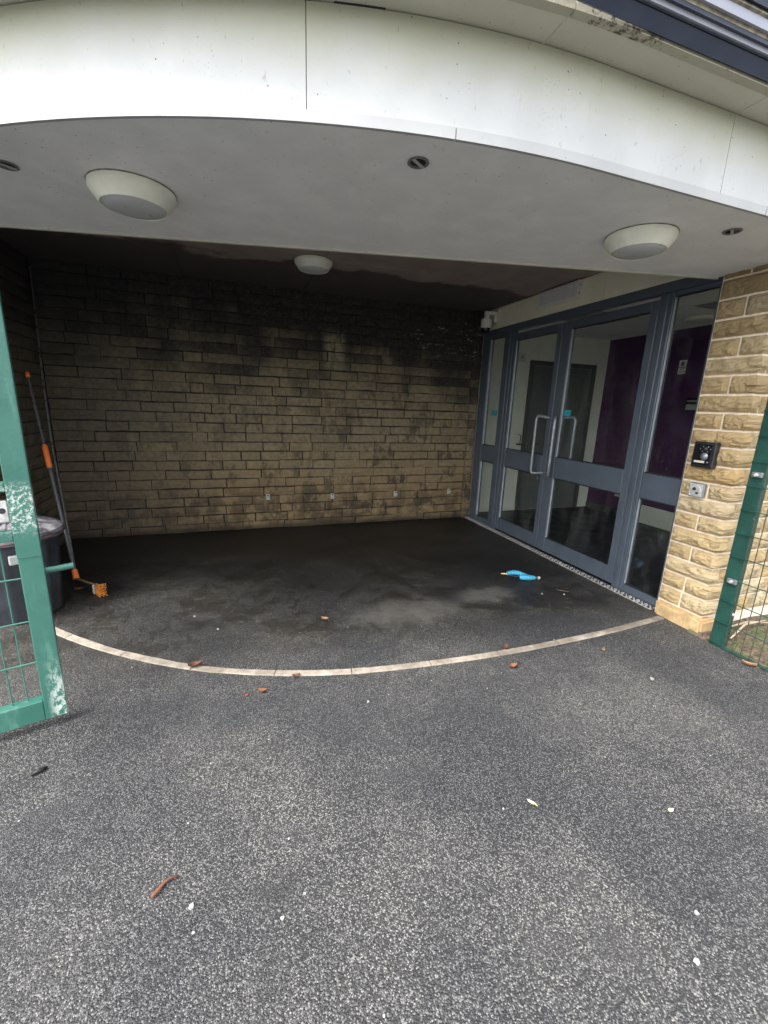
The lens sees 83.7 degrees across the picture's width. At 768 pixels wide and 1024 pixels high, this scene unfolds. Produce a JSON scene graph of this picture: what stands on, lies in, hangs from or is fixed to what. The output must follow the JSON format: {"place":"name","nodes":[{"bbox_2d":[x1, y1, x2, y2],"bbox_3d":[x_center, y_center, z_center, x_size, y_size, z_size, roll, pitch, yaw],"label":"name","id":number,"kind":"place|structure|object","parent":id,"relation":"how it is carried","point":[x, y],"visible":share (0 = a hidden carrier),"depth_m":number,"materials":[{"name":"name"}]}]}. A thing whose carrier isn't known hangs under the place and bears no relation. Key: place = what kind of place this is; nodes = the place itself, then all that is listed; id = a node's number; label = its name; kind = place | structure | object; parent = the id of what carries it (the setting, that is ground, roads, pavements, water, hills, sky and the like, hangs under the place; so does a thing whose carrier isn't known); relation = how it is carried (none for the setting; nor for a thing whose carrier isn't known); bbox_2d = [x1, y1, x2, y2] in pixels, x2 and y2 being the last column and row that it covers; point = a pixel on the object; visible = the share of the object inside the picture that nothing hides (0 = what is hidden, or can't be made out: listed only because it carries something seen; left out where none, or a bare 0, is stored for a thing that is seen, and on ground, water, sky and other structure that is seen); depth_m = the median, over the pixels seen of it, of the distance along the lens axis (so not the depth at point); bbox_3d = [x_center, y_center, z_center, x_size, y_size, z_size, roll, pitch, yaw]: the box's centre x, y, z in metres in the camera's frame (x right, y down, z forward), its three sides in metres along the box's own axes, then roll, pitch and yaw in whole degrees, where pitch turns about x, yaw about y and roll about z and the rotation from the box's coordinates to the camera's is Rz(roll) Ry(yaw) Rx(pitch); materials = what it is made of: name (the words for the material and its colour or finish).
{"place":"outdoors","nodes":[
{"label":"outdoors","id":0,"kind":"place"},
{"bbox_2d":[0,515,767,1023],"bbox_3d":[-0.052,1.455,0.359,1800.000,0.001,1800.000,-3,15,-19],"label":"ground","id":1,"kind":"structure","parent":0,"point":[398,849],"depth_m":1.69,"materials":[{"name":"grey asphalt"}]},
{"bbox_2d":[0,516,64,626],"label":"dustbin","id":2,"kind":"object","parent":1,"relation":"on","point":[51,529],"visible":0.58,"depth_m":2.83,"materials":[{"name":"black plastic"}]},
{"bbox_2d":[0,238,65,545],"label":"side wall","id":3,"kind":"structure","parent":1,"relation":"on","point":[17,302],"depth_m":3.83,"materials":[{"name":"brick"}]},
{"bbox_2d":[0,294,73,732],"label":"steel gate","id":4,"kind":"structure","parent":1,"relation":"on","point":[17,508],"depth_m":1.81,"materials":[{"name":"green metal"}]},
{"bbox_2d":[30,766,47,775],"bbox_3d":[-1.403,1.052,1.744,0.056,0.019,0.019,-11,19,-42],"label":"dark scrap","id":5,"kind":"object","parent":1,"relation":"on","point":[38,770],"visible":1,"depth_m":1.74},
{"bbox_2d":[29,267,76,579],"bbox_3d":[-2.897,-0.831,3.715,0.049,2.614,1.320,-9,17,-37],"label":"long pole","id":6,"kind":"object","parent":1,"relation":"on","point":[55,463],"visible":0.96,"depth_m":3.74,"materials":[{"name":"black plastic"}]},
{"bbox_2d":[25,372,107,596],"bbox_3d":[-2.657,-0.277,3.480,1.347,1.684,0.132,13,18,38],"label":"long brush","id":7,"kind":"object","parent":1,"relation":"on","point":[94,588],"visible":1,"depth_m":3.52,"materials":[{"name":"orange plastic"}]},
{"bbox_2d":[150,874,178,898],"bbox_3d":[-0.693,1.175,1.353,0.019,0.015,0.087,12,17,34],"label":"curled stalk","id":8,"kind":"object","parent":1,"relation":"on","point":[157,890],"visible":1,"depth_m":1.34,"materials":[{"name":"orange plant"}]},
{"bbox_2d":[188,903,193,909],"bbox_3d":[-0.586,1.199,1.303,0.015,0.006,0.018,-3,15,-19],"label":"white fleck","id":9,"kind":"object","parent":1,"relation":"on","point":[191,906],"visible":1,"depth_m":1.30},
{"bbox_2d":[26,257,475,538],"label":"brick wall","id":10,"kind":"structure","parent":1,"relation":"on","point":[180,404],"depth_m":4.83,"materials":[{"name":"beige brick"}]},
{"bbox_2d":[258,688,268,691],"bbox_3d":[-0.641,0.943,2.275,0.053,0.019,0.023,-3,15,-19],"label":"fallen leaf","id":11,"kind":"object","parent":1,"relation":"on","point":[262,689],"visible":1,"depth_m":2.28,"materials":[{"name":"orange plant"}]},
{"bbox_2d":[55,616,663,675],"bbox_3d":[-0.338,0.836,2.853,4.953,0.028,0.882,2,14,-1],"label":"edging strip","id":12,"kind":"object","parent":1,"relation":"on","point":[107,649],"visible":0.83,"depth_m":2.57,"materials":[{"name":"concrete"}]},
{"bbox_2d":[188,660,202,666],"bbox_3d":[-1.079,0.874,2.466,0.090,0.033,0.040,-3,15,-19],"label":"fallen leaf","id":13,"kind":"object","parent":12,"relation":"on","point":[193,664],"visible":1,"depth_m":2.47,"materials":[{"name":"brown plant"}]},
{"bbox_2d":[460,311,483,517],"bbox_3d":[1.188,-1.193,5.802,0.132,2.820,0.043,-3,15,-19],"label":"brick nib","id":14,"kind":"object","parent":1,"relation":"on","point":[472,412],"visible":0.97,"depth_m":5.76,"materials":[{"name":"brick"}]},
{"bbox_2d":[501,570,539,579],"bbox_3d":[1.260,0.585,3.963,0.346,0.049,0.131,9,15,25],"label":"spray gun","id":15,"kind":"object","parent":1,"relation":"on","point":[520,575],"visible":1,"depth_m":3.96,"materials":[{"name":"blue plastic"}]},
{"bbox_2d":[464,517,654,610],"bbox_3d":[1.662,0.427,4.768,0.088,0.023,2.970,-3,15,-19],"label":"threshold plate","id":16,"kind":"object","parent":1,"relation":"on","point":[643,604],"visible":1,"depth_m":4.21,"materials":[{"name":"metal"}]},
{"bbox_2d":[469,276,723,605],"bbox_3d":[1.766,-0.779,4.486,0.234,2.463,2.962,-3,15,-19],"label":"glazed entrance","id":17,"kind":"object","parent":16,"relation":"on","point":[633,483],"visible":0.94,"depth_m":4.07,"materials":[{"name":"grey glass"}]},
{"bbox_2d":[495,322,563,546],"bbox_3d":[1.583,-0.834,4.870,0.143,2.336,0.800,-3,15,-19],"label":"door leaf","id":18,"kind":"structure","parent":17,"relation":"in","point":[531,462],"depth_m":4.86,"materials":[{"name":"grey glass"}]},
{"bbox_2d":[490,272,684,329],"bbox_3d":[1.783,-2.102,4.209,0.028,0.234,2.925,-3,15,-19],"label":"header board","id":19,"kind":"object","parent":17,"relation":"on","point":[601,286],"visible":0.55,"depth_m":3.88,"materials":[{"name":"beige paint"}]},
{"bbox_2d":[478,309,500,332],"bbox_3d":[1.255,-2.356,5.334,0.209,0.276,0.332,-3,15,-19],"label":"security camera","id":20,"kind":"object","parent":19,"relation":"attached to","point":[487,321],"visible":1,"depth_m":5.21,"materials":[{"name":"white plastic"}]},
{"bbox_2d":[539,279,583,308],"bbox_3d":[1.730,-2.137,4.216,0.063,0.158,0.560,-3,15,-19],"label":"emergency light","id":21,"kind":"object","parent":19,"relation":"attached to","point":[568,292],"visible":1,"depth_m":4.15,"materials":[{"name":"white plastic"}]},
{"bbox_2d":[536,300,660,582],"bbox_3d":[1.929,-0.617,4.040,0.234,2.336,1.032,-3,15,-19],"label":"door leaf","id":22,"kind":"structure","parent":17,"relation":"in","point":[607,478],"depth_m":4.08,"materials":[{"name":"grey glass"}]},
{"bbox_2d":[693,957,699,965],"bbox_3d":[0.887,1.274,1.215,0.014,0.006,0.015,-10,19,-41],"label":"white fleck","id":23,"kind":"object","parent":1,"relation":"on","point":[696,961],"visible":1,"depth_m":1.21},
{"bbox_2d":[655,264,767,632],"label":"stone wall","id":24,"kind":"structure","parent":1,"relation":"on","point":[732,401],"depth_m":2.92,"materials":[{"name":"beige stone"}]},
{"bbox_2d":[0,0,767,279],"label":"canopy","id":25,"kind":"object","parent":24,"relation":"on","point":[568,134],"visible":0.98,"depth_m":1.58,"materials":[{"name":"white paint"}]},
{"bbox_2d":[0,160,19,170],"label":"downlight","id":26,"kind":"object","parent":25,"relation":"attached to","point":[7,165],"visible":1,"depth_m":1.77,"materials":[{"name":"grey plastic"}]},
{"bbox_2d":[85,169,176,220],"bbox_3d":[-1.139,-1.415,1.952,0.360,0.090,0.360,-3,15,-19],"label":"bulkhead light","id":27,"kind":"object","parent":25,"relation":"attached to","point":[132,195],"visible":1,"depth_m":1.86,"materials":[{"name":"plastic"}]},
{"bbox_2d":[0,228,602,311],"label":"recess ceiling","id":28,"kind":"structure","parent":25,"relation":"attached to","point":[471,286],"depth_m":3.96,"materials":[{"name":"brown paint"}]},
{"bbox_2d":[294,254,332,274],"bbox_3d":[-0.617,-2.153,3.758,0.334,0.090,0.334,-3,15,-19],"label":"bulkhead light","id":29,"kind":"object","parent":28,"relation":"attached to","point":[312,264],"visible":1,"depth_m":3.66,"materials":[{"name":"plastic"}]},
{"bbox_2d":[407,156,428,168],"bbox_3d":[0.131,-1.335,1.641,0.084,0.008,0.084,-3,15,-19],"label":"downlight","id":30,"kind":"object","parent":25,"relation":"attached to","point":[417,162],"visible":1,"depth_m":1.64,"materials":[{"name":"grey plastic"}]},
{"bbox_2d":[604,223,679,259],"bbox_3d":[1.344,-1.402,2.259,0.344,0.090,0.344,-3,15,-19],"label":"bulkhead light","id":31,"kind":"object","parent":25,"relation":"attached to","point":[641,241],"visible":1,"depth_m":2.17,"materials":[{"name":"plastic"}]},
{"bbox_2d":[576,0,767,82],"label":"roof edge","id":32,"kind":"object","parent":25,"relation":"attached to","point":[733,34],"depth_m":1.45,"materials":[{"name":"grey metal"}]},
{"bbox_2d":[722,228,742,234],"bbox_3d":[1.742,-1.401,2.144,0.084,0.008,0.084,-3,15,-19],"label":"downlight","id":33,"kind":"object","parent":25,"relation":"attached to","point":[732,231],"visible":1,"depth_m":2.14,"materials":[{"name":"grey plastic"}]},
{"bbox_2d":[688,482,706,497],"bbox_3d":[2.208,-0.156,3.030,0.045,0.100,0.108,-3,15,-19],"label":"key switch","id":34,"kind":"object","parent":24,"relation":"attached to","point":[696,489],"visible":1,"depth_m":3.01,"materials":[{"name":"metal"}]},
{"bbox_2d":[691,441,720,468],"bbox_3d":[2.210,-0.395,2.956,0.066,0.176,0.150,-3,15,-19],"label":"entry panel","id":35,"kind":"object","parent":24,"relation":"attached to","point":[705,455],"visible":1,"depth_m":2.93,"materials":[{"name":"black plastic"}]},
{"bbox_2d":[687,614,767,671],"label":"soil","id":36,"kind":"structure","parent":1,"relation":"on","point":[746,651],"depth_m":2.96,"materials":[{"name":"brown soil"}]},
{"bbox_2d":[709,399,767,648],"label":"fence post","id":37,"kind":"object","parent":36,"relation":"on","point":[751,498],"visible":0.94,"depth_m":2.72,"materials":[{"name":"green metal"}]},
{"bbox_2d":[709,410,767,670],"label":"fence","id":38,"kind":"object","parent":37,"relation":"attached to","point":[757,588],"visible":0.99,"depth_m":2.68,"materials":[{"name":"green metal"}]},
{"bbox_2d":[730,620,765,638],"bbox_3d":[2.575,0.824,3.047,0.466,0.054,0.042,-5,16,-26],"label":"dead stem","id":39,"kind":"object","parent":36,"relation":"on","point":[740,628],"visible":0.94,"depth_m":3.04,"materials":[{"name":"beige plant"}]},
{"bbox_2d":[732,621,767,626],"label":"dead stem","id":40,"kind":"object","parent":36,"relation":"on","point":[741,623],"visible":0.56,"depth_m":3.10,"materials":[{"name":"beige plant"}]},
{"bbox_2d":[742,659,758,667],"bbox_3d":[2.289,0.947,2.673,0.092,0.030,0.023,11,16,32],"label":"fallen leaf","id":41,"kind":"object","parent":1,"relation":"on","point":[749,663],"visible":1,"depth_m":2.68,"materials":[{"name":"brown plant"}]},
{"bbox_2d":[490,272,601,310],"bbox_3d":[1.845,-2.148,4.237,0.048,0.312,3.038,-3,15,-19],"label":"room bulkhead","id":42,"kind":"object","parent":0,"point":[539,293],"visible":0.07,"depth_m":4.79,"materials":[{"name":"white paint"}]},
{"bbox_2d":[479,506,669,596],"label":"room floor","id":43,"kind":"structure","parent":0,"point":[586,530],"depth_m":5.39,"materials":[{"name":"plastic"}]},
{"bbox_2d":[468,333,483,514],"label":"room wall","id":44,"kind":"structure","parent":43,"relation":"on","point":[477,414],"depth_m":5.89,"materials":[{"name":"white paint"}]},
{"bbox_2d":[479,330,610,511],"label":"white wall","id":45,"kind":"structure","parent":43,"relation":"on","point":[534,374],"depth_m":6.45,"materials":[{"name":"paint"}]},
{"bbox_2d":[518,352,525,361],"bbox_3d":[1.945,-2.185,6.047,0.125,0.120,0.060,-3,15,-19],"label":"wall box","id":46,"kind":"object","parent":45,"relation":"attached to","point":[521,357],"visible":0.89,"depth_m":6.03,"materials":[{"name":"white plastic"}]},
{"bbox_2d":[518,365,591,509],"bbox_3d":[2.636,-1.095,6.578,1.059,2.138,0.060,-3,15,-19],"label":"door","id":47,"kind":"structure","parent":45,"relation":"in","point":[579,379],"depth_m":6.56,"materials":[{"name":"grey paint"}]},
{"bbox_2d":[585,324,712,530],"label":"purple wall","id":48,"kind":"structure","parent":43,"relation":"on","point":[672,434],"depth_m":5.93,"materials":[{"name":"paint"}]},
{"bbox_2d":[521,288,719,339],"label":"room ceiling","id":49,"kind":"structure","parent":48,"relation":"attached to","point":[703,303],"depth_m":5.12,"materials":[{"name":"paint"}]},
{"bbox_2d":[684,314,713,323],"bbox_3d":[3.537,-2.140,4.782,0.320,0.060,0.320,-3,15,-19],"label":"ceiling lamp","id":50,"kind":"object","parent":49,"relation":"attached to","point":[701,319],"visible":0.84,"depth_m":4.71,"materials":[{"name":"plastic"}]},
{"bbox_2d":[677,360,686,373],"bbox_3d":[3.828,-1.858,5.499,0.008,0.170,0.097,-3,15,-19],"label":"wall notice","id":51,"kind":"object","parent":48,"relation":"attached to","point":[682,366],"depth_m":5.49,"materials":[{"name":"white paper"}]},
{"bbox_2d":[684,398,696,411],"bbox_3d":[3.877,-1.336,5.364,0.053,0.165,0.200,-3,15,-19],"label":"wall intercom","id":52,"kind":"object","parent":48,"relation":"attached to","point":[690,404],"depth_m":5.38,"materials":[{"name":"plastic"}]}
]}

